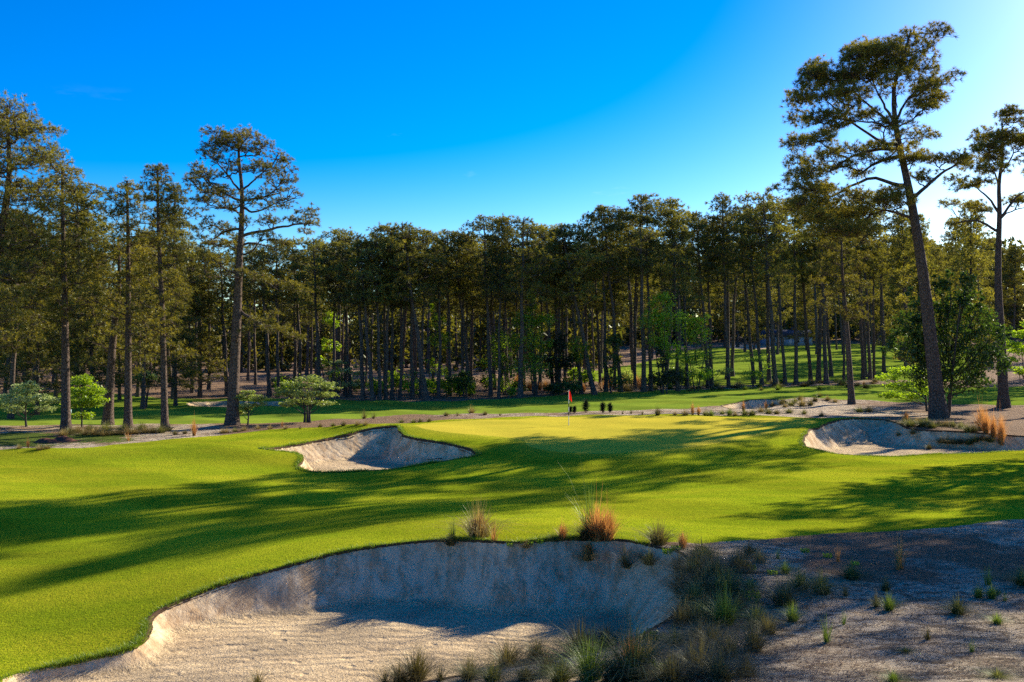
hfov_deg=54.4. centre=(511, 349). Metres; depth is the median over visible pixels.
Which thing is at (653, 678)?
grass clump
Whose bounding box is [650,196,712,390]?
pine tree
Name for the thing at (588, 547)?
grass clump
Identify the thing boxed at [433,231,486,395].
pine tree
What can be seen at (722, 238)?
pine tree
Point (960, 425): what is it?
grass clump
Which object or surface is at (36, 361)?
pine tree
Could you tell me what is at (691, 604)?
grass clump
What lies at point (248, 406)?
dogwood tree
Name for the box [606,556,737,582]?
grass clump
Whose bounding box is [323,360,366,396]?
understory tree
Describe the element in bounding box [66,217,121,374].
pine tree
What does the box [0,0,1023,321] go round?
sky
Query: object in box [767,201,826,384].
pine tree
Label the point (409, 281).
pine tree
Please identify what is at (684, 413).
grass clump
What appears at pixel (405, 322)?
pine tree
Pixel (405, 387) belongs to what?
shrub
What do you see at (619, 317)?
pine tree
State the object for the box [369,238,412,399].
pine tree
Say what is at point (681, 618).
grass clump
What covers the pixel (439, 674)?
grass clump
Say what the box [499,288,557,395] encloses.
understory tree
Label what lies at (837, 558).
grass clump
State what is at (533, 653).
grass clump
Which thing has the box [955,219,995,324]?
pine tree
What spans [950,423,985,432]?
grass clump
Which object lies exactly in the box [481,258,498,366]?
pine tree
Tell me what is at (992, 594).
grass clump
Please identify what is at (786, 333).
house
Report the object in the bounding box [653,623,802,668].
grass clump
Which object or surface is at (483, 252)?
pine tree
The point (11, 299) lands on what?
pine tree
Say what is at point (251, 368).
pine tree
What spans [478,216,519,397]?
pine tree
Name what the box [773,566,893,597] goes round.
grass clump
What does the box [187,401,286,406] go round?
bunker
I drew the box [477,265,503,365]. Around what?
pine tree
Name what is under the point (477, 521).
grass clump
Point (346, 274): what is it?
pine tree
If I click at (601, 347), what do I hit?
pine tree
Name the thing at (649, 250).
pine tree
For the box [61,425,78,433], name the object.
grass clump
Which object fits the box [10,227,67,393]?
pine tree
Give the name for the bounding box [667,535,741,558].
grass clump
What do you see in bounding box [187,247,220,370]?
pine tree
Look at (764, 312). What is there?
pine tree
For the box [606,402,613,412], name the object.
pine seedling
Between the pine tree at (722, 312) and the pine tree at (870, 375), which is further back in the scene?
the pine tree at (722, 312)
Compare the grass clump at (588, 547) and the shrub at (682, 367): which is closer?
the grass clump at (588, 547)
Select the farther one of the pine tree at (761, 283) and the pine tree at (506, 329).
the pine tree at (761, 283)
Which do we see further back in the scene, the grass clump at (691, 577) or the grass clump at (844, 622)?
the grass clump at (691, 577)
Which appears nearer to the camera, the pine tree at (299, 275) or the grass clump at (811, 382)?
the pine tree at (299, 275)
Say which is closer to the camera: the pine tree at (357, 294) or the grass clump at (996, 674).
the grass clump at (996, 674)
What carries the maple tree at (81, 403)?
on the ground at (992, 538)
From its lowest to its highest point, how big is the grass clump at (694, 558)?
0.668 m
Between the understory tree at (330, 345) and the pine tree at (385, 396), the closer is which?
the pine tree at (385, 396)
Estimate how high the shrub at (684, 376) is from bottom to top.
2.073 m
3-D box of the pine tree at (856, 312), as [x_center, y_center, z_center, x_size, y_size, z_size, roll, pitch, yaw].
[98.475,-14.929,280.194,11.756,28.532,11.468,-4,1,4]
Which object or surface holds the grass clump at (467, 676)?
on the ground at (992, 538)
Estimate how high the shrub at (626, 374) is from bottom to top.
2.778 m
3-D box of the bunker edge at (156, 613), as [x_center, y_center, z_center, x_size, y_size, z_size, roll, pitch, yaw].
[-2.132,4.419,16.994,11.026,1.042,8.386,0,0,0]
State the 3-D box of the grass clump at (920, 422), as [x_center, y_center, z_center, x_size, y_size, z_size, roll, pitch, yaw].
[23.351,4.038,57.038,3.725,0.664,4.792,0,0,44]
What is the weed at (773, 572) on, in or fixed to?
on the ground at (992, 538)
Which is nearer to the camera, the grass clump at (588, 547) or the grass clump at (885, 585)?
the grass clump at (885, 585)
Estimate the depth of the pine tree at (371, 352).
190.40 m
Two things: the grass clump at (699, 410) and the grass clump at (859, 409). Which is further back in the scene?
the grass clump at (859, 409)
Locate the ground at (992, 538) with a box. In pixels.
[0,324,1023,681]
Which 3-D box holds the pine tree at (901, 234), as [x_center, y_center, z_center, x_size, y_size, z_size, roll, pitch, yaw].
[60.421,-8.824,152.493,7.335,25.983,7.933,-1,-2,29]
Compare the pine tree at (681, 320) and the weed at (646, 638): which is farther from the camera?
the pine tree at (681, 320)
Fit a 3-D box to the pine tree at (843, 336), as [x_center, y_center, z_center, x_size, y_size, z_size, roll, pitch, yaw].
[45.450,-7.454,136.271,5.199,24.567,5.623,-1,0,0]
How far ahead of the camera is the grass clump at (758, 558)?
18.51 m
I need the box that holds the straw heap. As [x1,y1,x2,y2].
[32,435,78,442]
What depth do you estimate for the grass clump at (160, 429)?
58.77 m
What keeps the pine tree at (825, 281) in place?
on the ground at (992, 538)
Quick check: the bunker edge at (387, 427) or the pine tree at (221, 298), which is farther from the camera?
the pine tree at (221, 298)
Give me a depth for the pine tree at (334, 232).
110.45 m
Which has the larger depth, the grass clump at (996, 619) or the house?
the house
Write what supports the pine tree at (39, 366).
on the ground at (992, 538)
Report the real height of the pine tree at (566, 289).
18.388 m
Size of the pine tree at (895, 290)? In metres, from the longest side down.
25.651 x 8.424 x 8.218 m
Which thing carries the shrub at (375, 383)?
on the ground at (992, 538)
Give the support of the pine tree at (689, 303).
on the distant fairway at (719, 361)
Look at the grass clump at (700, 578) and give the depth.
16.14 m
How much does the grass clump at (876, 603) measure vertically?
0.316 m
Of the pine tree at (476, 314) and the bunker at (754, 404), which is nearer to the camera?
the bunker at (754, 404)
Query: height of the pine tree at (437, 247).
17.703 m
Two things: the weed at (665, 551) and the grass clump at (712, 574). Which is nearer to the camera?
the grass clump at (712, 574)
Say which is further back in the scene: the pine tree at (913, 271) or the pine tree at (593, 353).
the pine tree at (593, 353)
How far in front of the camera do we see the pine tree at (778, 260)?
125.55 m
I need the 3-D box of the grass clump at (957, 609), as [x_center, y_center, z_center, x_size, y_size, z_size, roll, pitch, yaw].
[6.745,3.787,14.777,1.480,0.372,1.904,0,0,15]
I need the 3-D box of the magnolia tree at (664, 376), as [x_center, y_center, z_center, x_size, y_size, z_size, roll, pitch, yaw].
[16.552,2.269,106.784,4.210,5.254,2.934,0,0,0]
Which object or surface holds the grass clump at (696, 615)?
on the ground at (992, 538)
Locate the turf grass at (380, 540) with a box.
[0,444,1022,676]
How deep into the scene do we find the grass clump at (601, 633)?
17.01 m
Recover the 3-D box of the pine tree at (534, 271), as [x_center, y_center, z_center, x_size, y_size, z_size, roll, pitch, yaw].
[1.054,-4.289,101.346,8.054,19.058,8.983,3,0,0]
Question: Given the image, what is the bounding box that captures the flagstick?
[568,390,571,424]
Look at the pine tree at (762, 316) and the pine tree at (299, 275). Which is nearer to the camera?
the pine tree at (299, 275)
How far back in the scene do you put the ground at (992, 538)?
19.07 m
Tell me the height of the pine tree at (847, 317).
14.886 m
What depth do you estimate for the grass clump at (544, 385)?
114.42 m
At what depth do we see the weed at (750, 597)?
15.89 m
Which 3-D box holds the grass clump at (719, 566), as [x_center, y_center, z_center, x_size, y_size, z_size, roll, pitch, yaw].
[3.591,3.679,17.124,3.810,0.690,2.720,0,0,-40]
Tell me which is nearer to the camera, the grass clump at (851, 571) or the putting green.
the grass clump at (851, 571)
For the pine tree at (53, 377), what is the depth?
137.68 m
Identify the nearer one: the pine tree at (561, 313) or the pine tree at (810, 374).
the pine tree at (561, 313)
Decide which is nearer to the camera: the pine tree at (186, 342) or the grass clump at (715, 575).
the grass clump at (715, 575)
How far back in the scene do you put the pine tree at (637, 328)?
288.60 m
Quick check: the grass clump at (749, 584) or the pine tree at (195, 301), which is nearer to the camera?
the grass clump at (749, 584)
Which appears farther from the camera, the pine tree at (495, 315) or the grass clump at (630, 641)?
the pine tree at (495, 315)
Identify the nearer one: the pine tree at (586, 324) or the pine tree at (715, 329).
the pine tree at (586, 324)
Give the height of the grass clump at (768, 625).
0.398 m
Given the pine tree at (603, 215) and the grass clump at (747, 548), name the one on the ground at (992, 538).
the grass clump at (747, 548)
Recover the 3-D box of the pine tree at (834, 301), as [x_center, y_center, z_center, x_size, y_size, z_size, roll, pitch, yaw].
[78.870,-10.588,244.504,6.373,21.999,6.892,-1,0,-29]
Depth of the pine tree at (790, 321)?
306.95 m
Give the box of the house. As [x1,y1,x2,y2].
[760,327,812,345]
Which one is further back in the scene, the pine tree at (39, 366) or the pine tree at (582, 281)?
the pine tree at (39, 366)
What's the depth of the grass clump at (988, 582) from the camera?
17.05 m
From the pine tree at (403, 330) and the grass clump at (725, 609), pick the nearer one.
the grass clump at (725, 609)
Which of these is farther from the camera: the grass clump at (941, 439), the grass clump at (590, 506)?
the grass clump at (941, 439)
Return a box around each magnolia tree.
[538,330,575,394]
[648,347,686,393]
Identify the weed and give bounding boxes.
[638,628,664,642]
[662,548,672,554]
[741,589,760,601]
[767,569,777,574]
[822,552,831,557]
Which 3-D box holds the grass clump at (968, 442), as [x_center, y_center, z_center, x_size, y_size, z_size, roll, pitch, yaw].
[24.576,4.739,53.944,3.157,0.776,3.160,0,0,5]
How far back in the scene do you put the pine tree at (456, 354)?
193.50 m
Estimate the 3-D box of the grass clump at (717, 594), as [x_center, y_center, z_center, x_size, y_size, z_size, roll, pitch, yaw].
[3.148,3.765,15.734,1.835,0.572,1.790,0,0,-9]
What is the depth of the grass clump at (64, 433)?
57.39 m
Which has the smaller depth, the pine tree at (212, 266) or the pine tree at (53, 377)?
the pine tree at (212, 266)
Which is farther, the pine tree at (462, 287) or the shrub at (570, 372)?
the shrub at (570, 372)
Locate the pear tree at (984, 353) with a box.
[879,269,1015,415]
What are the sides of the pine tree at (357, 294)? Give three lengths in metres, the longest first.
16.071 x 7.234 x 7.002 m
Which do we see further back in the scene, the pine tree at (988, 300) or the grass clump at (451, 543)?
the pine tree at (988, 300)
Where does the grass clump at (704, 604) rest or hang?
on the ground at (992, 538)
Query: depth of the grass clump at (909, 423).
56.47 m
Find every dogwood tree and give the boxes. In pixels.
[0,380,60,426]
[233,390,270,424]
[273,374,342,422]
[875,365,928,410]
[995,320,1023,385]
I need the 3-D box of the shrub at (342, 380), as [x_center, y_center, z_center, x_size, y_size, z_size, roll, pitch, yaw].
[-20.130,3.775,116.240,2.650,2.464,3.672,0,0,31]
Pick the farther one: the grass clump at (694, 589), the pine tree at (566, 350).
the pine tree at (566, 350)
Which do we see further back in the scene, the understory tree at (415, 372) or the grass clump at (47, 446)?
the understory tree at (415, 372)
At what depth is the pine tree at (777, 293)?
285.71 m
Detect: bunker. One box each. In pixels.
[3,540,686,681]
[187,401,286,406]
[275,428,473,471]
[724,400,784,408]
[730,345,770,349]
[804,419,1023,455]
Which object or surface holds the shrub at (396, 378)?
on the ground at (992, 538)
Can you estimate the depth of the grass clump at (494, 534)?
20.64 m
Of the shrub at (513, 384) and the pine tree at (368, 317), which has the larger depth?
the pine tree at (368, 317)
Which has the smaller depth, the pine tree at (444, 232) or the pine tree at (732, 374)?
the pine tree at (444, 232)
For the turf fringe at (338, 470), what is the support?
on the bunker edge at (387, 427)
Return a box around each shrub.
[271,373,293,387]
[272,376,294,392]
[328,373,343,389]
[351,378,366,390]
[366,376,389,394]
[381,369,410,391]
[402,377,428,394]
[407,378,436,393]
[440,374,472,396]
[451,383,476,394]
[477,371,496,389]
[505,387,517,396]
[510,380,528,390]
[544,382,563,394]
[554,377,579,394]
[561,379,581,395]
[566,366,596,382]
[570,369,595,384]
[621,367,638,386]
[646,375,660,386]
[660,366,690,385]
[669,363,690,373]
[672,374,691,387]
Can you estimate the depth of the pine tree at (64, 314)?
60.64 m
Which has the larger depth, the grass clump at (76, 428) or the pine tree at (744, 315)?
the pine tree at (744, 315)
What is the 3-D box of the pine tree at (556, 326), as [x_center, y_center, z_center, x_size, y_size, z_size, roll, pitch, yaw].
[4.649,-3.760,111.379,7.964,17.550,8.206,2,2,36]
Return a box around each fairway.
[0,380,1023,425]
[0,414,1023,681]
[593,343,978,380]
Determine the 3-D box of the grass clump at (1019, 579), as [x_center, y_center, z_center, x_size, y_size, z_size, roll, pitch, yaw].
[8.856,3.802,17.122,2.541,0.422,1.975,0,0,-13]
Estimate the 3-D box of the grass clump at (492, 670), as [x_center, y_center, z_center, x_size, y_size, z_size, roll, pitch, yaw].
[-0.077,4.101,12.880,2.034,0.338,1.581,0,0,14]
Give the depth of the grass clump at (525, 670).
12.63 m
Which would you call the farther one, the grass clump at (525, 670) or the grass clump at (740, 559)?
the grass clump at (740, 559)
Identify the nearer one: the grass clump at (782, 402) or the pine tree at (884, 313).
the grass clump at (782, 402)
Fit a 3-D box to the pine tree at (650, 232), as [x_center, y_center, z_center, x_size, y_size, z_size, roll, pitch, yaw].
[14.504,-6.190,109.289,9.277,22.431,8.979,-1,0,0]
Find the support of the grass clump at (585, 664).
on the ground at (992, 538)
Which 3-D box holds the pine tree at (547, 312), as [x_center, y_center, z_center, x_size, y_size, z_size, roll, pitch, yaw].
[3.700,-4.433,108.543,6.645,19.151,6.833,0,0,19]
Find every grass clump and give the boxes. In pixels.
[31,445,62,449]
[34,444,54,448]
[55,428,76,435]
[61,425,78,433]
[64,424,88,432]
[71,427,89,434]
[74,423,101,434]
[81,422,104,430]
[84,428,126,435]
[87,425,117,434]
[96,420,118,430]
[101,422,132,430]
[114,424,138,433]
[125,421,155,429]
[129,426,147,433]
[140,425,156,432]
[142,420,175,432]
[146,425,167,432]
[155,422,184,430]
[190,416,197,435]
[243,667,283,681]
[348,633,479,681]
[355,654,451,681]
[375,668,399,681]
[378,496,549,550]
[407,664,465,681]
[411,644,519,681]
[433,529,479,545]
[434,630,569,670]
[447,507,460,540]
[447,657,528,681]
[462,405,478,412]
[467,507,492,531]
[473,656,550,681]
[477,650,597,681]
[479,634,574,662]
[489,518,502,540]
[499,613,642,655]
[499,645,575,681]
[502,601,730,681]
[507,625,706,681]
[513,537,543,547]
[527,376,531,390]
[536,531,563,542]
[537,518,629,540]
[539,629,686,681]
[541,379,548,390]
[548,619,636,649]
[549,518,574,539]
[553,542,609,562]
[562,484,641,541]
[563,449,616,528]
[566,491,636,540]
[575,635,752,681]
[581,535,602,554]
[597,631,783,681]
[598,542,653,568]
[601,545,665,571]
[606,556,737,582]
[606,630,688,660]
[613,516,710,552]
[613,606,644,663]
[614,584,734,605]
[618,640,808,681]
[621,568,702,594]
[621,647,711,681]
[624,384,635,391]
[626,587,755,629]
[627,601,740,632]
[632,624,729,657]
[634,614,756,642]
[637,549,712,571]
[638,576,772,619]
[641,550,794,612]
[641,598,734,630]
[644,571,821,608]
[645,545,817,597]
[645,645,823,681]
[646,584,750,625]
[648,547,786,578]
[648,562,833,600]
[650,406,664,414]
[650,565,699,579]
[652,615,813,648]
[653,561,750,598]
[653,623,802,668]
[657,566,752,586]
[657,638,737,659]
[663,603,736,624]
[664,534,745,567]
[664,555,746,578]
[664,570,736,592]
[665,563,789,628]
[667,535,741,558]
[669,408,697,414]
[670,544,726,564]
[671,566,757,587]
[674,527,693,548]
[680,586,769,608]
[682,541,802,579]
[689,600,813,629]
[690,401,695,414]
[691,410,715,415]
[696,403,701,414]
[703,409,722,415]
[711,571,857,609]
[712,613,823,664]
[714,539,777,557]
[714,590,786,614]
[717,402,742,414]
[725,555,787,580]
[725,612,815,637]
[731,548,794,568]
[731,575,775,595]
[732,408,765,414]
[738,603,814,622]
[748,565,871,599]
[760,407,772,413]
[764,408,788,413]
[771,559,808,573]
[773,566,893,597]
[775,397,785,404]
[781,399,798,405]
[781,406,794,412]
[790,380,807,386]
[794,394,811,406]
[805,377,815,384]
[805,399,816,405]
[805,544,893,583]
[808,614,839,642]
[814,583,853,595]
[833,542,840,561]
[839,610,846,624]
[849,403,878,411]
[856,664,920,681]
[857,383,882,387]
[860,590,896,607]
[863,405,881,411]
[868,575,907,590]
[874,589,911,615]
[875,643,927,655]
[887,527,916,568]
[894,548,905,569]
[895,416,934,426]
[899,417,936,426]
[901,402,908,420]
[913,591,1002,625]
[913,625,943,639]
[917,419,967,428]
[920,442,936,448]
[923,435,950,442]
[927,661,1023,681]
[935,419,950,425]
[938,432,961,443]
[948,436,993,444]
[950,421,969,428]
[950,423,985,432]
[955,633,976,651]
[959,423,982,431]
[962,582,985,597]
[965,564,1023,585]
[967,433,984,441]
[968,583,1004,598]
[969,564,1000,584]
[971,611,1017,623]
[972,406,992,430]
[974,433,993,440]
[975,403,996,432]
[980,434,1001,441]
[985,413,997,437]
[990,405,1014,445]
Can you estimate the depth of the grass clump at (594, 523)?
20.55 m
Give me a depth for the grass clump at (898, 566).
18.26 m
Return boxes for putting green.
[415,416,814,453]
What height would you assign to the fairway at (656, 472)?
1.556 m
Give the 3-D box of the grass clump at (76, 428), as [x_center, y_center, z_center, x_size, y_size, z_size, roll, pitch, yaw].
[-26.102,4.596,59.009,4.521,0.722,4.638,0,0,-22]
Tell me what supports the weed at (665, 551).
on the bunker at (327, 619)
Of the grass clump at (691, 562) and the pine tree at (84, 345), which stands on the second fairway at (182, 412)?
the pine tree at (84, 345)
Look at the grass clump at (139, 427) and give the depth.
59.99 m
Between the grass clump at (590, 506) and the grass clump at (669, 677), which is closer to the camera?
the grass clump at (669, 677)
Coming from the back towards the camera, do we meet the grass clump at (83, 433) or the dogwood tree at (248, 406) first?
the dogwood tree at (248, 406)
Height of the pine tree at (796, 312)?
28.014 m
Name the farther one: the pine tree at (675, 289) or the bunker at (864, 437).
the pine tree at (675, 289)
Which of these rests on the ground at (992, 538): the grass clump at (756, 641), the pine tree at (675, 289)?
the grass clump at (756, 641)
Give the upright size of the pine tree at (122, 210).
16.265 m
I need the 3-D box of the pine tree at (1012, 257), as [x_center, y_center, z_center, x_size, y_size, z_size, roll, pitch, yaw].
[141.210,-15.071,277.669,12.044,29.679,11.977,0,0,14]
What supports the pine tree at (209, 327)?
on the ground at (992, 538)
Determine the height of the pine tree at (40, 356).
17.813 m
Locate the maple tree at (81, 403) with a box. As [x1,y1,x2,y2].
[60,373,109,426]
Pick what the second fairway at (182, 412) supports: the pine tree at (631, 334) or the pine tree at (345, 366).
the pine tree at (631, 334)
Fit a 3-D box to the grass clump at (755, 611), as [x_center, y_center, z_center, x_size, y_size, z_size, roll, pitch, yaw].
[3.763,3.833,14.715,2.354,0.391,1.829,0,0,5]
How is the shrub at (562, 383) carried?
on the ground at (992, 538)
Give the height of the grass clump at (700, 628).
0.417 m
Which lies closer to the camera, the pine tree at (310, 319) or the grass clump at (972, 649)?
the grass clump at (972, 649)
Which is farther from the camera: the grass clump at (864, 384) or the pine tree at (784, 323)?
the pine tree at (784, 323)
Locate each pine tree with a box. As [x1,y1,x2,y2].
[0,90,85,348]
[0,209,66,418]
[0,249,54,378]
[0,263,80,414]
[0,276,30,390]
[1,213,60,398]
[1,233,27,392]
[5,302,52,380]
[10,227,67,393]
[11,166,105,430]
[30,181,125,398]
[37,259,87,397]
[47,319,56,381]
[52,249,134,407]
[58,208,108,385]
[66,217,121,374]
[68,231,155,424]
[73,174,175,427]
[93,280,151,399]
[107,236,183,408]
[118,163,198,428]
[120,227,158,396]
[122,256,159,373]
[124,249,159,373]
[136,268,205,405]
[137,182,207,398]
[147,245,180,387]
[150,247,196,377]
[152,211,212,398]
[168,278,227,396]
[177,263,209,392]
[178,311,205,372]
[179,248,230,395]
[182,124,321,425]
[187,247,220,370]
[188,241,231,389]
[190,250,257,396]
[213,232,249,333]
[222,248,300,396]
[230,250,274,380]
[243,241,272,384]
[245,278,257,369]
[247,239,303,396]
[268,255,319,382]
[273,244,318,389]
[281,236,345,397]
[282,260,317,380]
[286,241,326,374]
[290,261,330,375]
[308,226,357,392]
[310,239,333,375]
[312,235,367,394]
[316,240,355,395]
[316,242,366,396]
[322,286,355,373]
[324,231,390,399]
[326,239,399,400]
[330,275,361,372]
[346,232,404,400]
[353,277,381,383]
[364,230,421,399]
[366,221,449,399]
[366,227,411,394]
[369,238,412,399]
[370,306,375,367]
[384,231,424,399]
[387,225,441,398]
[392,258,425,387]
[393,278,431,364]
[395,266,427,371]
[411,229,449,397]
[413,277,422,381]
[415,241,464,392]
[418,244,468,397]
[420,261,455,372]
[426,229,477,395]
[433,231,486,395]
[436,270,465,375]
[441,236,489,395]
[445,269,459,369]
[450,240,485,377]
[451,214,515,396]
[451,261,489,356]
[457,299,481,365]
[468,235,518,389]
[469,247,489,377]
[477,240,496,352]
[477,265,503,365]
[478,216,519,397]
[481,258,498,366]
[482,250,530,392]
[483,253,507,374]
[487,212,562,397]
[492,264,518,381]
[495,257,517,377]
[500,222,558,394]
[501,262,531,376]
[502,272,551,383]
[511,283,537,377]
[514,223,573,393]
[516,256,560,389]
[529,240,585,383]
[530,222,605,394]
[536,253,581,379]
[543,222,597,392]
[543,230,582,386]
[563,262,574,371]
[570,253,610,382]
[572,204,638,391]
[574,242,623,388]
[575,250,602,366]
[578,205,632,391]
[579,257,601,372]
[588,231,625,365]
[592,256,621,372]
[593,277,628,346]
[594,249,632,388]
[599,210,654,381]
[607,193,683,391]
[608,284,621,355]
[609,239,656,362]
[616,200,677,390]
[620,219,657,387]
[623,279,650,343]
[631,229,662,314]
[631,286,656,349]
[633,272,667,358]
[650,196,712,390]
[652,203,706,372]
[655,212,709,388]
[660,256,680,353]
[663,248,698,353]
[668,272,691,344]
[671,210,729,387]
[681,263,717,350]
[685,219,742,371]
[692,272,723,339]
[693,276,719,311]
[701,192,747,387]
[702,214,755,378]
[708,259,746,347]
[713,206,769,383]
[713,279,738,346]
[719,229,756,376]
[727,201,773,384]
[729,251,761,351]
[729,279,749,346]
[733,190,802,386]
[740,200,797,381]
[742,274,769,348]
[747,193,803,385]
[751,279,776,334]
[757,267,785,296]
[761,270,796,347]
[763,20,983,418]
[763,239,799,354]
[764,274,792,315]
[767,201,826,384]
[769,196,818,379]
[776,272,814,332]
[782,276,793,329]
[785,277,822,349]
[787,276,811,326]
[789,191,857,383]
[791,242,818,353]
[796,236,848,381]
[796,241,839,376]
[804,236,878,404]
[805,203,843,380]
[807,282,836,329]
[808,284,826,333]
[825,219,861,380]
[826,270,852,353]
[826,281,849,349]
[829,254,858,331]
[837,199,887,378]
[837,232,893,376]
[845,193,892,379]
[848,255,885,334]
[850,272,887,352]
[854,231,895,377]
[856,283,891,344]
[857,255,890,345]
[861,207,913,374]
[865,259,894,340]
[868,276,895,345]
[875,238,920,359]
[875,239,932,360]
[881,213,948,379]
[883,208,915,367]
[884,218,929,364]
[890,256,928,347]
[891,233,933,336]
[924,240,947,274]
[926,243,953,331]
[926,247,947,323]
[935,215,975,364]
[936,242,958,344]
[937,102,1023,407]
[943,199,1009,384]
[950,245,992,359]
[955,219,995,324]
[962,250,994,327]
[983,247,1023,340]
[994,244,1023,342]
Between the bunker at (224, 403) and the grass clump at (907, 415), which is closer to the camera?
the grass clump at (907, 415)
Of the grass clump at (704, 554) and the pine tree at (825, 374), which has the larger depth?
the pine tree at (825, 374)
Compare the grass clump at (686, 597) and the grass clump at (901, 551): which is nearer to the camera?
the grass clump at (686, 597)
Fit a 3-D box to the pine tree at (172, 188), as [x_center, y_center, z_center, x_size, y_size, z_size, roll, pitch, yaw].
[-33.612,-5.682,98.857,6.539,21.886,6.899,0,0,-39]
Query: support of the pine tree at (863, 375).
on the distant fairway at (719, 361)
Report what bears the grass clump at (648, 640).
on the ground at (992, 538)
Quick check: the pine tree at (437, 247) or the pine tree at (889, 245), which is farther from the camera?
the pine tree at (889, 245)
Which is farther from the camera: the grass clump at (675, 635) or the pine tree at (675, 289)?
the pine tree at (675, 289)
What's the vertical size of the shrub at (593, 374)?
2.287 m
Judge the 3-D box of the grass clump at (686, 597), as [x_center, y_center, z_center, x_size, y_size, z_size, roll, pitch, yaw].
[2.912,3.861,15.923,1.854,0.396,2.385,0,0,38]
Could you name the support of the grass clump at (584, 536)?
on the fairway at (656, 472)
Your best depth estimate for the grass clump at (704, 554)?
18.54 m
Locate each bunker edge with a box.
[132,538,686,681]
[266,426,477,471]
[721,399,785,408]
[802,418,1023,455]
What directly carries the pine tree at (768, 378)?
on the second fairway at (182, 412)
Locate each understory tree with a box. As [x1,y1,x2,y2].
[132,369,158,407]
[314,308,341,391]
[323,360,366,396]
[403,362,427,388]
[419,303,454,394]
[444,370,478,396]
[471,326,517,394]
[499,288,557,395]
[560,336,593,392]
[600,332,629,392]
[634,290,695,392]
[673,313,718,390]
[696,344,735,389]
[738,353,770,387]
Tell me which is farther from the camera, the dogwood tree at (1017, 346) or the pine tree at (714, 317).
the pine tree at (714, 317)
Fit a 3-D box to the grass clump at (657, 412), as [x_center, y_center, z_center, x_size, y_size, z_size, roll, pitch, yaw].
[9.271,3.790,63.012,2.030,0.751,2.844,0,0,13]
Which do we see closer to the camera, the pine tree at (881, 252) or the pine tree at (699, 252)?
the pine tree at (699, 252)
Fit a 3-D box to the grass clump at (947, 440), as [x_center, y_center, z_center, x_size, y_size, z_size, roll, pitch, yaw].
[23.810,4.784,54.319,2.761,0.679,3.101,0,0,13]
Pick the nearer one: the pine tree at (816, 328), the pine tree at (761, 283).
the pine tree at (816, 328)
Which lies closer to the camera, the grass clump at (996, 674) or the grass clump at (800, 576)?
the grass clump at (996, 674)
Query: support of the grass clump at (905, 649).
on the ground at (992, 538)
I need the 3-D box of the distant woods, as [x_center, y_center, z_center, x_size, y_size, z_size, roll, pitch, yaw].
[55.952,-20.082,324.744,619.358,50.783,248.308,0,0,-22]
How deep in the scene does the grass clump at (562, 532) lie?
20.55 m
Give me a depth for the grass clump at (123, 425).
60.31 m
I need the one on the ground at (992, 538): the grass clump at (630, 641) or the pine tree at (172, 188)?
the grass clump at (630, 641)
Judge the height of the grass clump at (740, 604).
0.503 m
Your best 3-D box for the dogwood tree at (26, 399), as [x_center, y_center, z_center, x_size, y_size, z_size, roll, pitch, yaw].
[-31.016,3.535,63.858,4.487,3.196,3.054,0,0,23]
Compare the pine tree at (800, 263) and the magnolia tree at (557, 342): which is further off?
the pine tree at (800, 263)
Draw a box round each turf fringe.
[7,533,649,675]
[258,423,481,472]
[258,424,481,472]
[799,417,1023,456]
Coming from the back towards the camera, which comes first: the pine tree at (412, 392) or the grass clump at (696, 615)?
the pine tree at (412, 392)
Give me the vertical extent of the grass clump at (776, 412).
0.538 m
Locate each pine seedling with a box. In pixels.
[581,398,590,412]
[599,401,607,412]
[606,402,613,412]
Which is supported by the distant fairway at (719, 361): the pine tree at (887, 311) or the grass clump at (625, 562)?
the pine tree at (887, 311)
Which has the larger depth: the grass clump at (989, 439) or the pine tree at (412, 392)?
the pine tree at (412, 392)
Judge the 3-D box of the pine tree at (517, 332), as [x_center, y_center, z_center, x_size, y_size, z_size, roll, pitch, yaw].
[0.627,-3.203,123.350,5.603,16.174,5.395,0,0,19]
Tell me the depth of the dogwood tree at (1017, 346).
82.90 m
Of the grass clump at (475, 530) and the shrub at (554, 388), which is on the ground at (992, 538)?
the shrub at (554, 388)
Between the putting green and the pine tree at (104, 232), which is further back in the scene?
the pine tree at (104, 232)
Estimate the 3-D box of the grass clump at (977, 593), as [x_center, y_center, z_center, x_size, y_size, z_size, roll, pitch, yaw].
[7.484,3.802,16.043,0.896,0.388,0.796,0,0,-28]
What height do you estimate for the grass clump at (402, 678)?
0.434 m
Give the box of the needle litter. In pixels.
[612,519,1023,681]
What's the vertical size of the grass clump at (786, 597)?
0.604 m
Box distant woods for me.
[0,232,1023,372]
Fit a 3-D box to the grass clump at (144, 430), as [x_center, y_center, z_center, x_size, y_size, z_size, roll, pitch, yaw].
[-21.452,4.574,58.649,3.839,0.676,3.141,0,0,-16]
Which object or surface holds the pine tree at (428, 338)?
on the ground at (992, 538)
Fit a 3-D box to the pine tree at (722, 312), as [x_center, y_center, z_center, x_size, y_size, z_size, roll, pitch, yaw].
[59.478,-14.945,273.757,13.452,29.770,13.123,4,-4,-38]
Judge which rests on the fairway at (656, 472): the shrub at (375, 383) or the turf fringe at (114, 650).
the turf fringe at (114, 650)
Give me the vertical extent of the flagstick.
2.004 m
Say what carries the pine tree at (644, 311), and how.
on the ground at (992, 538)
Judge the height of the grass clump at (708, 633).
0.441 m
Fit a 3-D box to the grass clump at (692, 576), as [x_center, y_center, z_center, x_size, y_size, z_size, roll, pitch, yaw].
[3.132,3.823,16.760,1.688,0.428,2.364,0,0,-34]

